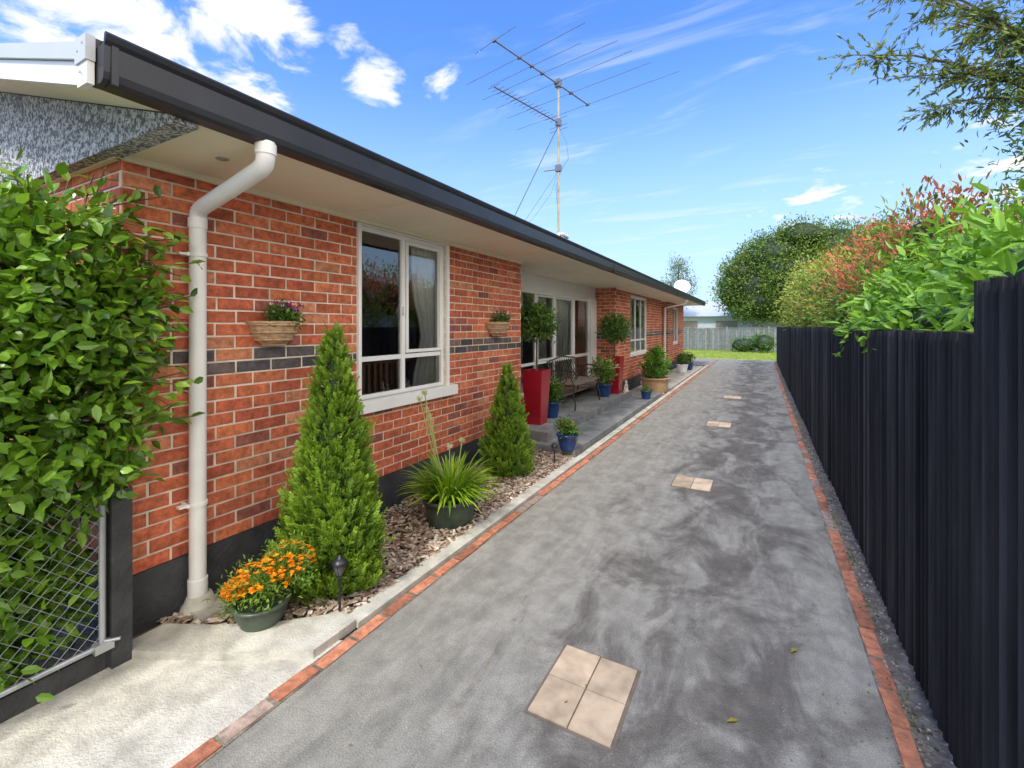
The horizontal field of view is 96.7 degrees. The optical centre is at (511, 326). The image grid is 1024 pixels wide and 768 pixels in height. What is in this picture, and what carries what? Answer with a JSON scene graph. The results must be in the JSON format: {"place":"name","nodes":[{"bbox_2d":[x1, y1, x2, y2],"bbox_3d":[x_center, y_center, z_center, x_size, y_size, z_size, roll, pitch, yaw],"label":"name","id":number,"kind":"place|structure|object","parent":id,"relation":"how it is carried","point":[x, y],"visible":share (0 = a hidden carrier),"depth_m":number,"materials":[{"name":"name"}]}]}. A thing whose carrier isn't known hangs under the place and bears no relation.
{"place":"outdoors","nodes":[
{"label":"outdoors","id":0,"kind":"place"},
{"bbox_2d":[0,640,342,767],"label":"concrete path","id":1,"kind":"structure","parent":0,"point":[138,713],"depth_m":1.88,"materials":[{"name":"beige concrete"}]},
{"bbox_2d":[0,485,132,723],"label":"gate post","id":2,"kind":"object","parent":1,"relation":"on","point":[119,568],"visible":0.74,"depth_m":2.13,"materials":[{"name":"paint"}]},
{"bbox_2d":[0,492,120,697],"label":"wire gate","id":3,"kind":"structure","parent":2,"relation":"attached to","point":[103,644],"depth_m":2.02,"materials":[{"name":"grey metal"}]},
{"bbox_2d":[5,361,776,685],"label":"ground","id":4,"kind":"structure","parent":0,"point":[65,655],"depth_m":2.30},
{"bbox_2d":[0,144,205,701],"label":"climbing hedge","id":5,"kind":"object","parent":4,"relation":"on","point":[64,343],"visible":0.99,"depth_m":2.00,"materials":[{"name":"green plant"}]},
{"bbox_2d":[15,360,683,636],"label":"plinth","id":6,"kind":"structure","parent":4,"relation":"on","point":[159,591],"depth_m":2.70,"materials":[{"name":"paint"}]},
{"bbox_2d":[3,160,683,574],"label":"bricks","id":7,"kind":"object","parent":6,"relation":"on","point":[329,312],"visible":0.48,"depth_m":2.95,"materials":[{"name":"brick"}]},
{"bbox_2d":[9,161,682,561],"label":"mortar walls","id":8,"kind":"structure","parent":6,"relation":"on","point":[171,475],"depth_m":2.99,"materials":[{"name":"red brick"}]},
{"bbox_2d":[0,92,198,185],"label":"gable stucco","id":9,"kind":"object","parent":8,"relation":"on","point":[48,135],"visible":0.78,"depth_m":2.36,"materials":[{"name":"grey paint"}]},
{"bbox_2d":[176,140,276,598],"bbox_3d":[-1.468,0.320,2.357,0.822,2.380,0.145,0,0,30],"label":"downpipe","id":10,"kind":"object","parent":8,"relation":"attached to","point":[259,168],"visible":1,"depth_m":2.52,"materials":[{"name":"white plastic"}]},
{"bbox_2d":[246,298,305,345],"bbox_3d":[-1.506,-0.032,2.967,0.242,0.315,0.365,0,0,29],"label":"wall planter","id":11,"kind":"object","parent":8,"relation":"attached to","point":[279,327],"visible":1,"depth_m":2.91,"materials":[{"name":"wicker"}]},
{"bbox_2d":[6,125,701,305],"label":"soffit","id":12,"kind":"structure","parent":8,"relation":"attached to","point":[195,153],"depth_m":3.14,"materials":[{"name":"beige paint"}]},
{"bbox_2d":[215,157,228,160],"bbox_3d":[-1.502,-0.868,2.360,0.064,0.002,0.064,0,0,29],"label":"soffit vent","id":13,"kind":"object","parent":12,"relation":"in","point":[222,159],"visible":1,"depth_m":2.35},
{"bbox_2d":[93,31,705,305],"bbox_3d":[3.267,-0.942,10.243,0.108,0.176,19.690,0,0,29],"label":"gutter","id":14,"kind":"object","parent":12,"relation":"on","point":[127,70],"visible":0.99,"depth_m":2.23,"materials":[{"name":"black metal"}]},
{"bbox_2d":[1,41,166,113],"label":"roof","id":15,"kind":"structure","parent":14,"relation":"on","point":[89,103],"depth_m":3.48,"materials":[{"name":"metal"}]},
{"bbox_2d":[0,32,160,111],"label":"barge board","id":16,"kind":"object","parent":15,"relation":"attached to","point":[61,70],"visible":0.91,"depth_m":1.84,"materials":[{"name":"white paint"}]},
{"bbox_2d":[467,23,678,232],"bbox_3d":[0.632,-2.950,8.227,3.740,3.300,2.836,0,0,41],"label":"tv antenna","id":17,"kind":"object","parent":15,"relation":"attached to","point":[557,82],"visible":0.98,"depth_m":8.44,"materials":[{"name":"metal"}]},
{"bbox_2d":[674,280,690,292],"bbox_3d":[6.390,-1.436,17.145,0.530,0.682,0.474,0,0,-35],"label":"satellite dish","id":18,"kind":"object","parent":15,"relation":"on","point":[683,285],"visible":0.81,"depth_m":17.21,"materials":[{"name":"white paint"}]},
{"bbox_2d":[557,232,687,361],"bbox_3d":[3.086,0.200,9.900,0.776,2.602,10.822,0,0,25],"label":"downpipe","id":19,"kind":"object","parent":14,"relation":"attached to","point":[564,235],"visible":0.84,"depth_m":14.88,"materials":[{"name":"white plastic"}]},
{"bbox_2d":[362,358,407,394],"bbox_3d":[-1.175,0.510,4.095,0.050,0.460,0.660,0,0,29],"label":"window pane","id":20,"kind":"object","parent":8,"relation":"attached to","point":[380,374],"visible":0.4,"depth_m":4.07,"materials":[{"name":"brown glass"}]},
{"bbox_2d":[380,377,409,390],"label":"sill ornaments","id":21,"kind":"object","parent":8,"relation":"on","point":[383,388],"visible":0.66,"depth_m":4.06,"materials":[{"name":"white paint"}]},
{"bbox_2d":[362,226,442,399],"bbox_3d":[-0.992,-0.110,4.172,0.058,1.420,1.130,0,0,29],"label":"front window","id":22,"kind":"structure","parent":8,"relation":"attached to","point":[404,244],"depth_m":4.17,"materials":[{"name":"white paint"}]},
{"bbox_2d":[411,247,436,385],"bbox_3d":[-0.869,-0.075,4.532,0.056,1.450,0.400,0,0,29],"label":"curtain","id":23,"kind":"object","parent":8,"relation":"hanging from","point":[424,274],"visible":0.77,"depth_m":4.54,"materials":[{"name":"grey fabric"}]},
{"bbox_2d":[486,309,513,335],"bbox_3d":[-0.128,-0.049,5.472,0.256,0.328,0.437,0,0,29],"label":"wall planter","id":24,"kind":"object","parent":8,"relation":"attached to","point":[499,326],"visible":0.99,"depth_m":5.40,"materials":[{"name":"wicker"}]},
{"bbox_2d":[356,222,646,414],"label":"window sills","id":25,"kind":"structure","parent":8,"relation":"attached to","point":[371,405],"depth_m":3.96,"materials":[{"name":"white paint"}]},
{"bbox_2d":[362,232,641,405],"bbox_3d":[-0.164,0.177,12.169,6.040,2.085,18.800,0,0,29],"label":"interior","id":26,"kind":"object","parent":8,"relation":"attached to","point":[379,295],"visible":0.1,"depth_m":7.02,"materials":[{"name":"black"}]},
{"bbox_2d":[521,288,573,395],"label":"porch glazing","id":27,"kind":"structure","parent":8,"relation":"in","point":[554,297],"depth_m":8.28,"materials":[{"name":"white wood"}]},
{"bbox_2d":[555,297,569,380],"bbox_3d":[0.942,0.250,8.813,0.056,1.700,0.870,0,0,29],"label":"curtain","id":28,"kind":"object","parent":8,"relation":"hanging from","point":[562,333],"visible":0.63,"depth_m":8.89,"materials":[{"name":"grey fabric"}]},
{"bbox_2d":[630,299,632,351],"bbox_3d":[2.976,-0.025,11.565,0.057,1.350,0.550,0,0,29],"label":"curtain","id":29,"kind":"object","parent":8,"relation":"hanging from","point":[631,346],"visible":0.28,"depth_m":11.68,"materials":[{"name":"grey fabric"}]},
{"bbox_2d":[630,296,645,353],"bbox_3d":[3.321,-0.045,12.071,0.050,1.450,1.830,0,0,29],"label":"side window","id":30,"kind":"structure","parent":8,"relation":"attached to","point":[640,338],"depth_m":12.32,"materials":[{"name":"white paint"}]},
{"bbox_2d":[638,301,642,349],"bbox_3d":[3.576,-0.025,12.661,0.052,1.350,0.450,0,0,29],"label":"curtain","id":31,"kind":"object","parent":8,"relation":"hanging from","point":[641,325],"visible":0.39,"depth_m":12.74,"materials":[{"name":"grey fabric"}]},
{"bbox_2d":[673,308,676,342],"bbox_3d":[6.134,-0.050,17.217,0.050,1.300,1.100,0,0,29],"label":"window","id":32,"kind":"structure","parent":8,"relation":"attached to","point":[674,309],"depth_m":17.20,"materials":[{"name":"white paint"}]},
{"bbox_2d":[133,448,575,638],"bbox_3d":[-0.527,1.572,4.032,0.904,0.060,4.430,0,0,29],"label":"bark mulch bed","id":33,"kind":"object","parent":4,"relation":"on","point":[416,540],"visible":0.38,"depth_m":3.38,"materials":[{"name":"wood"}]},
{"bbox_2d":[180,588,227,623],"bbox_3d":[-1.726,1.548,2.539,0.265,0.105,0.197,0,0,29],"label":"gully surround","id":34,"kind":"object","parent":33,"relation":"on","point":[198,608],"visible":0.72,"depth_m":2.49,"materials":[{"name":"concrete"}]},
{"bbox_2d":[201,529,328,632],"bbox_3d":[-1.294,1.337,2.436,0.610,0.466,0.397,0,0,-21],"label":"marigold pot","id":35,"kind":"object","parent":33,"relation":"on","point":[256,604],"visible":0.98,"depth_m":2.38,"materials":[{"name":"orange plant"}]},
{"bbox_2d":[262,321,393,606],"bbox_3d":[-1.076,0.783,2.735,0.698,1.635,0.732,0,0,29],"label":"conifer shrub","id":36,"kind":"object","parent":33,"relation":"on","point":[331,504],"visible":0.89,"depth_m":2.63,"materials":[{"name":"green plant"}]},
{"bbox_2d":[331,555,347,611],"bbox_3d":[-0.947,1.427,2.500,0.088,0.346,0.086,0,0,29],"label":"garden stake light","id":37,"kind":"object","parent":33,"relation":"on","point":[339,563],"visible":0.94,"depth_m":2.49,"materials":[{"name":"black metal"}]},
{"bbox_2d":[398,389,507,530],"bbox_3d":[-0.499,1.033,3.714,0.918,1.094,0.945,0,0,29],"label":"agapanthus pot","id":38,"kind":"object","parent":33,"relation":"on","point":[449,494],"visible":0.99,"depth_m":3.59,"materials":[{"name":"green plant"}]},
{"bbox_2d":[478,361,536,477],"bbox_3d":[-0.031,0.981,4.851,0.641,1.238,0.670,0,0,29],"label":"conifer shrub","id":39,"kind":"object","parent":33,"relation":"on","point":[506,444],"visible":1,"depth_m":4.74,"materials":[{"name":"green plant"}]},
{"bbox_2d":[551,442,557,463],"bbox_3d":[0.486,1.461,5.205,0.088,0.279,0.086,0,0,29],"label":"garden stake light","id":40,"kind":"object","parent":33,"relation":"on","point":[554,445],"visible":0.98,"depth_m":5.18,"materials":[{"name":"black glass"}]},
{"bbox_2d":[132,365,707,660],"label":"garden kerb","id":41,"kind":"structure","parent":4,"relation":"on","point":[312,637],"depth_m":2.33,"materials":[{"name":"concrete"}]},
{"bbox_2d":[171,359,718,767],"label":"brick edging","id":42,"kind":"object","parent":4,"relation":"on","point":[204,753],"visible":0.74,"depth_m":2.30,"materials":[{"name":"brick"}]},
{"bbox_2d":[521,271,642,388],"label":"porch panels","id":43,"kind":"object","parent":4,"relation":"on","point":[530,281],"visible":0.24,"depth_m":9.14,"materials":[{"name":"white paint"}]},
{"bbox_2d":[521,292,522,392],"bbox_3d":[0.038,0.250,7.159,0.057,1.700,0.600,0,0,29],"label":"curtain","id":44,"kind":"object","parent":43,"relation":"hanging from","point":[521,348],"visible":0.06,"depth_m":7.37,"materials":[{"name":"grey fabric"}]},
{"bbox_2d":[537,294,545,368],"bbox_3d":[0.494,0.250,7.992,0.052,1.700,0.500,0,0,29],"label":"curtain","id":45,"kind":"object","parent":43,"relation":"hanging from","point":[541,350],"visible":0.21,"depth_m":8.05,"materials":[{"name":"grey fabric"}]},
{"bbox_2d":[521,300,561,424],"bbox_3d":[0.371,0.497,6.475,0.692,1.757,0.662,0,0,-23],"label":"topiary planter","id":46,"kind":"object","parent":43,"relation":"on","point":[536,384],"visible":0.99,"depth_m":6.37,"materials":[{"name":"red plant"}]},
{"bbox_2d":[553,414,581,450],"bbox_3d":[0.677,1.288,5.564,0.338,0.425,0.324,0,0,-5],"label":"geranium pot","id":47,"kind":"object","parent":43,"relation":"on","point":[567,435],"visible":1,"depth_m":5.49,"materials":[{"name":"blue ceramic"}]},
{"bbox_2d":[547,356,601,410],"bbox_3d":[1.137,0.950,8.085,0.567,0.855,1.308,0,0,29],"label":"garden bench","id":48,"kind":"object","parent":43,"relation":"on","point":[577,381],"visible":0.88,"depth_m":8.08,"materials":[{"name":"metal"}]},
{"bbox_2d":[578,301,584,375],"bbox_3d":[1.501,0.250,9.835,0.052,1.700,0.400,0,0,29],"label":"curtain","id":49,"kind":"object","parent":43,"relation":"hanging from","point":[581,329],"visible":0.88,"depth_m":9.85,"materials":[{"name":"grey fabric"}]},
{"bbox_2d":[574,297,588,376],"bbox_3d":[1.452,0.375,9.611,0.050,1.950,0.940,0,0,29],"label":"glazed door","id":50,"kind":"structure","parent":43,"relation":"attached to","point":[586,354],"depth_m":9.97,"materials":[{"name":"white paint"}]},
{"bbox_2d":[588,354,619,396],"bbox_3d":[1.795,0.951,8.975,0.708,0.849,0.638,0,0,29],"label":"white flower shrub pot","id":51,"kind":"object","parent":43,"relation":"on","point":[604,387],"visible":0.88,"depth_m":8.88,"materials":[{"name":"green plant"}]},
{"bbox_2d":[594,311,632,393],"bbox_3d":[2.114,0.521,9.426,0.818,1.708,0.827,0,0,29],"label":"topiary planter","id":52,"kind":"object","parent":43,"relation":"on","point":[616,331],"visible":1,"depth_m":9.29,"materials":[{"name":"green plant"}]},
{"bbox_2d":[637,343,671,392],"bbox_3d":[3.472,0.970,11.019,0.874,1.200,0.810,0,0,-44],"label":"barrel planter","id":53,"kind":"object","parent":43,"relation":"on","point":[654,378],"visible":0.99,"depth_m":10.85,"materials":[{"name":"plant"}]},
{"bbox_2d":[772,244,847,330],"bbox_3d":[9.755,-0.368,14.583,2.512,3.942,8.248,0,0,29],"label":"golden shrub","id":54,"kind":"object","parent":4,"relation":"on","point":[796,319],"visible":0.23,"depth_m":13.13,"materials":[{"name":"green plant"}]},
{"bbox_2d":[784,234,868,327],"bbox_3d":[6.577,-0.124,8.938,1.978,3.453,6.305,0,0,29],"label":"hedge shrub","id":55,"kind":"object","parent":4,"relation":"on","point":[816,302],"visible":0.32,"depth_m":8.64,"materials":[{"name":"green plant"}]},
{"bbox_2d":[773,363,926,767],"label":"brick edging","id":56,"kind":"object","parent":4,"relation":"on","point":[904,736],"visible":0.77,"depth_m":2.31,"materials":[{"name":"brick"}]},
{"bbox_2d":[774,361,956,767],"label":"dirt strip","id":57,"kind":"object","parent":4,"relation":"on","point":[934,752],"visible":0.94,"depth_m":2.34,"materials":[{"name":"grey gravel"}]},
{"bbox_2d":[777,272,1023,767],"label":"timber fence","id":58,"kind":"object","parent":57,"relation":"on","point":[917,437],"visible":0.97,"depth_m":1.73,"materials":[{"name":"black wood"}]},
{"bbox_2d":[811,164,1023,327],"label":"photinia shrub","id":59,"kind":"object","parent":4,"relation":"on","point":[873,262],"visible":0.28,"depth_m":4.89,"materials":[{"name":"red plant"}]},
{"bbox_2d":[817,0,1023,222],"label":"overhanging tree","id":60,"kind":"object","parent":4,"relation":"on","point":[1012,35],"visible":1,"depth_m":3.74,"materials":[{"name":"green plant"}]},
{"bbox_2d":[821,178,1023,356],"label":"laurel shrub","id":61,"kind":"object","parent":4,"relation":"on","point":[933,297],"visible":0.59,"depth_m":2.53,"materials":[{"name":"green plant"}]},
{"bbox_2d":[0,0,1023,301],"label":"sky","id":62,"kind":"structure","parent":0,"point":[752,129],"materials":[{"name":"blue"}]},
{"bbox_2d":[200,358,901,767],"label":"driveway","id":63,"kind":"structure","parent":0,"point":[692,610],"depth_m":2.38,"materials":[{"name":"concrete"}]},
{"bbox_2d":[523,644,640,752],"bbox_3d":[0.324,1.610,2.000,0.379,0.040,0.464,0,0,29],"label":"paver cover","id":64,"kind":"object","parent":63,"relation":"on","point":[594,711],"visible":0.9,"depth_m":1.96,"materials":[{"name":"beige stone"}]},
{"bbox_2d":[348,395,903,766],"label":"fallen leaves","id":65,"kind":"object","parent":63,"relation":"on","point":[731,719],"visible":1,"depth_m":1.98,"materials":[{"name":"green plant"}]},
{"bbox_2d":[670,475,714,491],"bbox_3d":[1.844,1.610,4.645,0.384,0.039,0.384,0,0,29],"label":"paver cover","id":66,"kind":"object","parent":63,"relation":"on","point":[693,483],"visible":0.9,"depth_m":4.61,"materials":[{"name":"beige stone"}]},
{"bbox_2d":[705,421,732,427],"bbox_3d":[3.377,1.610,7.431,0.384,0.040,0.424,0,0,29],"label":"paver cover","id":67,"kind":"object","parent":63,"relation":"on","point":[719,424],"visible":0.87,"depth_m":7.40,"materials":[{"name":"beige stone"}]},
{"bbox_2d":[723,395,741,398],"bbox_3d":[4.976,1.610,10.272,0.384,0.040,0.444,0,0,29],"label":"paver cover","id":68,"kind":"object","parent":63,"relation":"on","point":[732,397],"visible":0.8,"depth_m":10.20,"materials":[{"name":"beige stone"}]},
{"bbox_2d":[523,366,702,457],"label":"porch floor","id":69,"kind":"structure","parent":0,"point":[594,418],"depth_m":7.54,"materials":[{"name":"grey concrete"}]},
{"bbox_2d":[547,371,565,417],"bbox_3d":[0.616,1.031,6.903,0.419,0.688,0.362,0,0,29],"label":"patio plant pot","id":70,"kind":"object","parent":69,"relation":"on","point":[554,404],"visible":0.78,"depth_m":6.82,"materials":[{"name":"blue ceramic"}]},
{"bbox_2d":[637,385,653,399],"bbox_3d":[2.768,1.344,9.395,0.289,0.312,0.263,0,0,-40],"label":"blue pot","id":71,"kind":"object","parent":69,"relation":"on","point":[645,394],"visible":1,"depth_m":9.35,"materials":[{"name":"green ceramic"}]},
{"bbox_2d":[672,351,689,372],"bbox_3d":[5.789,1.206,15.543,0.594,0.727,0.579,0,0,29],"label":"doorstep pot","id":72,"kind":"object","parent":69,"relation":"on","point":[681,367],"visible":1,"depth_m":15.44,"materials":[{"name":"white ceramic"}]},
{"bbox_2d":[685,351,695,369],"bbox_3d":[6.413,1.218,16.533,0.555,0.704,0.498,0,0,29],"label":"doorstep pot","id":73,"kind":"object","parent":69,"relation":"on","point":[690,365],"visible":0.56,"depth_m":16.44,"materials":[{"name":"blue ceramic"}]},
{"bbox_2d":[624,381,628,391],"bbox_3d":[2.411,1.255,9.623,0.134,0.240,0.131,0,0,29],"label":"garden figurine","id":74,"kind":"object","parent":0,"point":[626,386],"visible":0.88,"depth_m":9.58,"materials":[{"name":"white ceramic"}]},
{"bbox_2d":[684,349,776,360],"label":"lawn","id":75,"kind":"structure","parent":0,"point":[730,354],"depth_m":25.35,"materials":[{"name":"green plant"}]},
{"bbox_2d":[660,252,700,308],"bbox_3d":[14.575,-2.535,39.978,4.006,8.277,3.372,0,0,29],"label":"gum tree","id":76,"kind":"object","parent":75,"relation":"on","point":[679,267],"visible":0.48,"depth_m":39.59,"materials":[{"name":"green plant"}]},
{"bbox_2d":[683,327,776,350],"bbox_3d":[13.673,0.800,30.145,23.080,1.600,0.160,0,0,29],"label":"fence","id":77,"kind":"object","parent":75,"relation":"on","point":[709,339],"visible":0.19,"depth_m":30.16,"materials":[{"name":"grey wood"}]},
{"bbox_2d":[727,329,776,351],"bbox_3d":[14.797,1.002,27.978,3.116,1.806,1.687,0,0,40],"label":"bush","id":78,"kind":"object","parent":75,"relation":"on","point":[763,343],"visible":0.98,"depth_m":27.70,"materials":[{"name":"green plant"}]},
{"bbox_2d":[706,211,905,328],"bbox_3d":[22.737,-3.439,33.897,15.325,10.106,10.139,0,0,29],"label":"round tree","id":79,"kind":"object","parent":75,"relation":"on","point":[749,283],"visible":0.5,"depth_m":33.05,"materials":[{"name":"green plant"}]},
{"bbox_2d":[683,316,786,328],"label":"walls","id":80,"kind":"structure","parent":0,"point":[704,322],"depth_m":39.97,"materials":[{"name":"metal"}]},
{"bbox_2d":[684,321,736,328],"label":"windows","id":81,"kind":"structure","parent":80,"relation":"attached to","point":[719,324],"depth_m":40.09,"materials":[{"name":"glass"}]},
{"bbox_2d":[683,302,744,316],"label":"roof","id":82,"kind":"structure","parent":80,"relation":"on","point":[708,309],"depth_m":41.88,"materials":[{"name":"metal"}]}
]}

